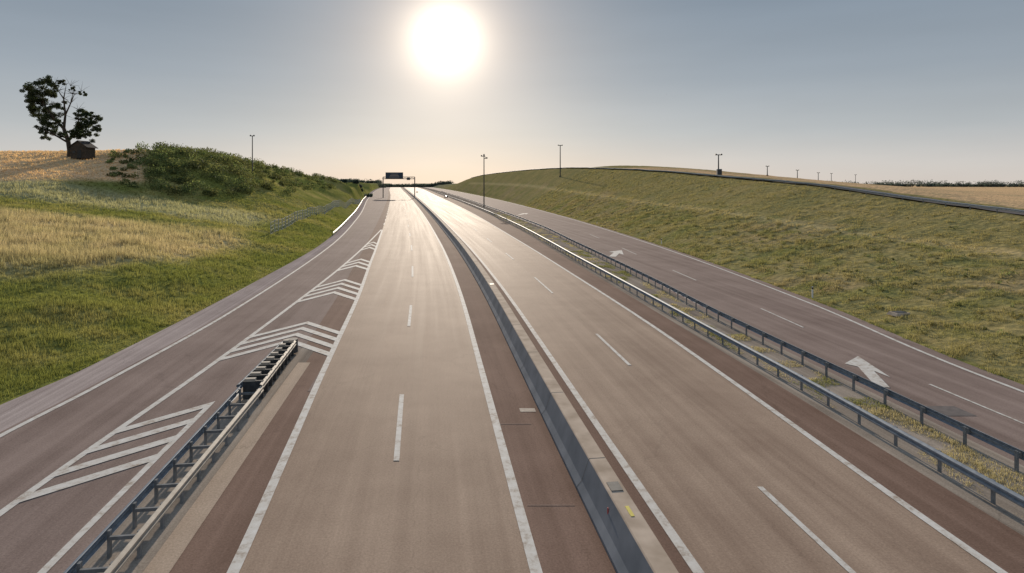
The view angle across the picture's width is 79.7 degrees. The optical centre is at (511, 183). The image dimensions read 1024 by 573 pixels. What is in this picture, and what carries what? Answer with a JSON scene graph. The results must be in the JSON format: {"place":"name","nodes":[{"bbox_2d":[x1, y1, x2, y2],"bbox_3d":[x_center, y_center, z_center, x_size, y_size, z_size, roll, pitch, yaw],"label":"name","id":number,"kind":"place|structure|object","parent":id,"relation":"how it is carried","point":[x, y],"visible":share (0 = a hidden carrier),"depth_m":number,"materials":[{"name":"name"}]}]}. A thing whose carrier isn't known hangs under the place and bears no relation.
{"place":"outdoors","nodes":[
{"label":"outdoors","id":0,"kind":"place"},
{"bbox_2d":[0,187,1023,572],"bbox_3d":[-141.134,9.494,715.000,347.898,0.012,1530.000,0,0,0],"label":"highway road","id":1,"kind":"structure","parent":0,"point":[704,449],"depth_m":23.88,"materials":[{"name":"grey asphalt"}]},
{"bbox_2d":[63,385,263,572],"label":"guard rail","id":2,"kind":"object","parent":1,"relation":"on","point":[102,538],"visible":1,"depth_m":17.80,"materials":[{"name":"metal"}]},
{"bbox_2d":[231,338,297,403],"bbox_3d":[-12.072,9.018,30.492,1.534,0.955,8.273,0,0,-7],"label":"crash cushion","id":3,"kind":"object","parent":1,"relation":"on","point":[265,372],"visible":0.98,"depth_m":28.77,"materials":[{"name":"metal"}]},
{"bbox_2d":[332,198,363,235],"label":"guard rail","id":4,"kind":"object","parent":1,"relation":"on","point":[345,221],"visible":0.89,"depth_m":141.79,"materials":[{"name":"metal"}]},
{"bbox_2d":[382,172,414,197],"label":"overhead sign gantry","id":5,"kind":"object","parent":1,"relation":"on","point":[394,175],"visible":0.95,"depth_m":399.40,"materials":[{"name":"metal"}]},
{"bbox_2d":[0,188,1023,572],"bbox_3d":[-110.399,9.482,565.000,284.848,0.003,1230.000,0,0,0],"label":"road markings","id":6,"kind":"object","parent":1,"relation":"on","point":[866,368],"visible":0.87,"depth_m":23.17,"materials":[{"name":"paint"}]},
{"bbox_2d":[404,188,678,572],"bbox_3d":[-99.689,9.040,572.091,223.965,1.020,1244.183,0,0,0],"label":"concrete median barrier","id":7,"kind":"object","parent":1,"relation":"on","point":[630,541],"visible":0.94,"depth_m":19.79,"materials":[{"name":"concrete"}]},
{"bbox_2d":[308,371,975,415],"bbox_3d":[3.785,9.490,23.119,29.284,0.001,11.058,0,0,10],"label":"road patch","id":8,"kind":"object","parent":1,"relation":"on","point":[950,410],"visible":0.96,"depth_m":25.64,"materials":[{"name":"grey asphalt"}]},
{"bbox_2d":[434,191,1023,507],"bbox_3d":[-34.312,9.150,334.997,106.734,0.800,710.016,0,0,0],"label":"guard rail","id":9,"kind":"object","parent":1,"relation":"on","point":[993,486],"visible":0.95,"depth_m":24.50,"materials":[{"name":"metal"}]},
{"bbox_2d":[442,191,1023,472],"bbox_3d":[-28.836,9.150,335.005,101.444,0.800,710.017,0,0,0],"label":"guard rail","id":10,"kind":"object","parent":1,"relation":"on","point":[1015,452],"visible":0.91,"depth_m":28.44,"materials":[{"name":"metal"}]},
{"bbox_2d":[0,149,1023,404],"bbox_3d":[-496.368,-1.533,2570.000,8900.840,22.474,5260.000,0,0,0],"label":"ground terrain","id":11,"kind":"structure","parent":0,"point":[524,186],"depth_m":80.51,"materials":[{"name":"green plant"}]},
{"bbox_2d":[19,75,102,156],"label":"broadleaf tree","id":12,"kind":"object","parent":11,"relation":"on","point":[77,131],"visible":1,"depth_m":149.50,"materials":[{"name":"green plant"}]},
{"bbox_2d":[67,140,97,158],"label":"wooden hut","id":13,"kind":"object","parent":11,"relation":"on","point":[79,149],"visible":1,"depth_m":146.90,"materials":[{"name":"brown wood"}]},
{"bbox_2d":[77,150,80,157],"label":"door","id":14,"kind":"structure","parent":13,"relation":"in","point":[78,151],"depth_m":146.82,"materials":[{"name":"black wood"}]},
{"bbox_2d":[105,141,345,196],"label":"bush thicket","id":15,"kind":"object","parent":11,"relation":"on","point":[235,161],"visible":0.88,"depth_m":154.19,"materials":[{"name":"green plant"}]},
{"bbox_2d":[250,135,254,172],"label":"street lamp","id":16,"kind":"object","parent":11,"relation":"on","point":[252,153],"visible":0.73,"depth_m":169.89,"materials":[{"name":"metal"}]},
{"bbox_2d":[270,198,360,233],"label":"wire fence","id":17,"kind":"object","parent":11,"relation":"on","point":[339,203],"visible":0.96,"depth_m":139.93,"materials":[{"name":"grey metal"}]},
{"bbox_2d":[481,154,487,208],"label":"traffic camera mast","id":18,"kind":"object","parent":11,"relation":"on","point":[484,186],"visible":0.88,"depth_m":227.94,"materials":[{"name":"metal"}]},
{"bbox_2d":[558,145,562,176],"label":"street lamp","id":19,"kind":"object","parent":11,"relation":"on","point":[560,159],"visible":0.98,"depth_m":279.83,"materials":[{"name":"metal"}]},
{"bbox_2d":[333,178,1023,196],"bbox_3d":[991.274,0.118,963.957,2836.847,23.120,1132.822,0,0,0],"label":"distant trees","id":20,"kind":"object","parent":11,"relation":"on","point":[992,183],"visible":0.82,"depth_m":1282.82,"materials":[{"name":"green plant"}]},
{"bbox_2d":[716,169,721,174],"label":"control cabinet","id":21,"kind":"object","parent":11,"relation":"on","point":[718,171],"visible":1,"depth_m":159.60,"materials":[{"name":"metal"}]},
{"bbox_2d":[475,167,1023,212],"bbox_3d":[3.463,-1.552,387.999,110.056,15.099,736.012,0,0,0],"label":"guard rail","id":22,"kind":"object","parent":11,"relation":"on","point":[963,204],"visible":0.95,"depth_m":98.64,"materials":[{"name":"metal"}]},
{"bbox_2d":[524,169,1023,384],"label":"slope grass","id":23,"kind":"structure","parent":11,"relation":"on","point":[845,275],"depth_m":69.47,"materials":[{"name":"green plant"}]},
{"bbox_2d":[887,311,909,316],"bbox_3d":[27.000,9.069,42.800,1.300,0.225,0.900,0,0,-11],"label":"concrete drain inlet","id":24,"kind":"object","parent":11,"relation":"on","point":[896,313],"visible":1,"depth_m":42.55,"materials":[{"name":"concrete"}]},
{"bbox_2d":[0,0,1023,183],"label":"sky","id":25,"kind":"structure","parent":0,"point":[876,91],"materials":[{"name":"blue"}]},
{"bbox_2d":[472,168,1023,214],"bbox_3d":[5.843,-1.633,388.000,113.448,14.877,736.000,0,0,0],"label":"service road","id":26,"kind":"structure","parent":0,"point":[1005,211],"depth_m":88.58,"materials":[{"name":"grey asphalt"}]},
{"bbox_2d":[488,212,1023,513],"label":"median grass","id":27,"kind":"structure","parent":0,"point":[992,475],"depth_m":25.10,"materials":[{"name":"green plant"}]}
]}

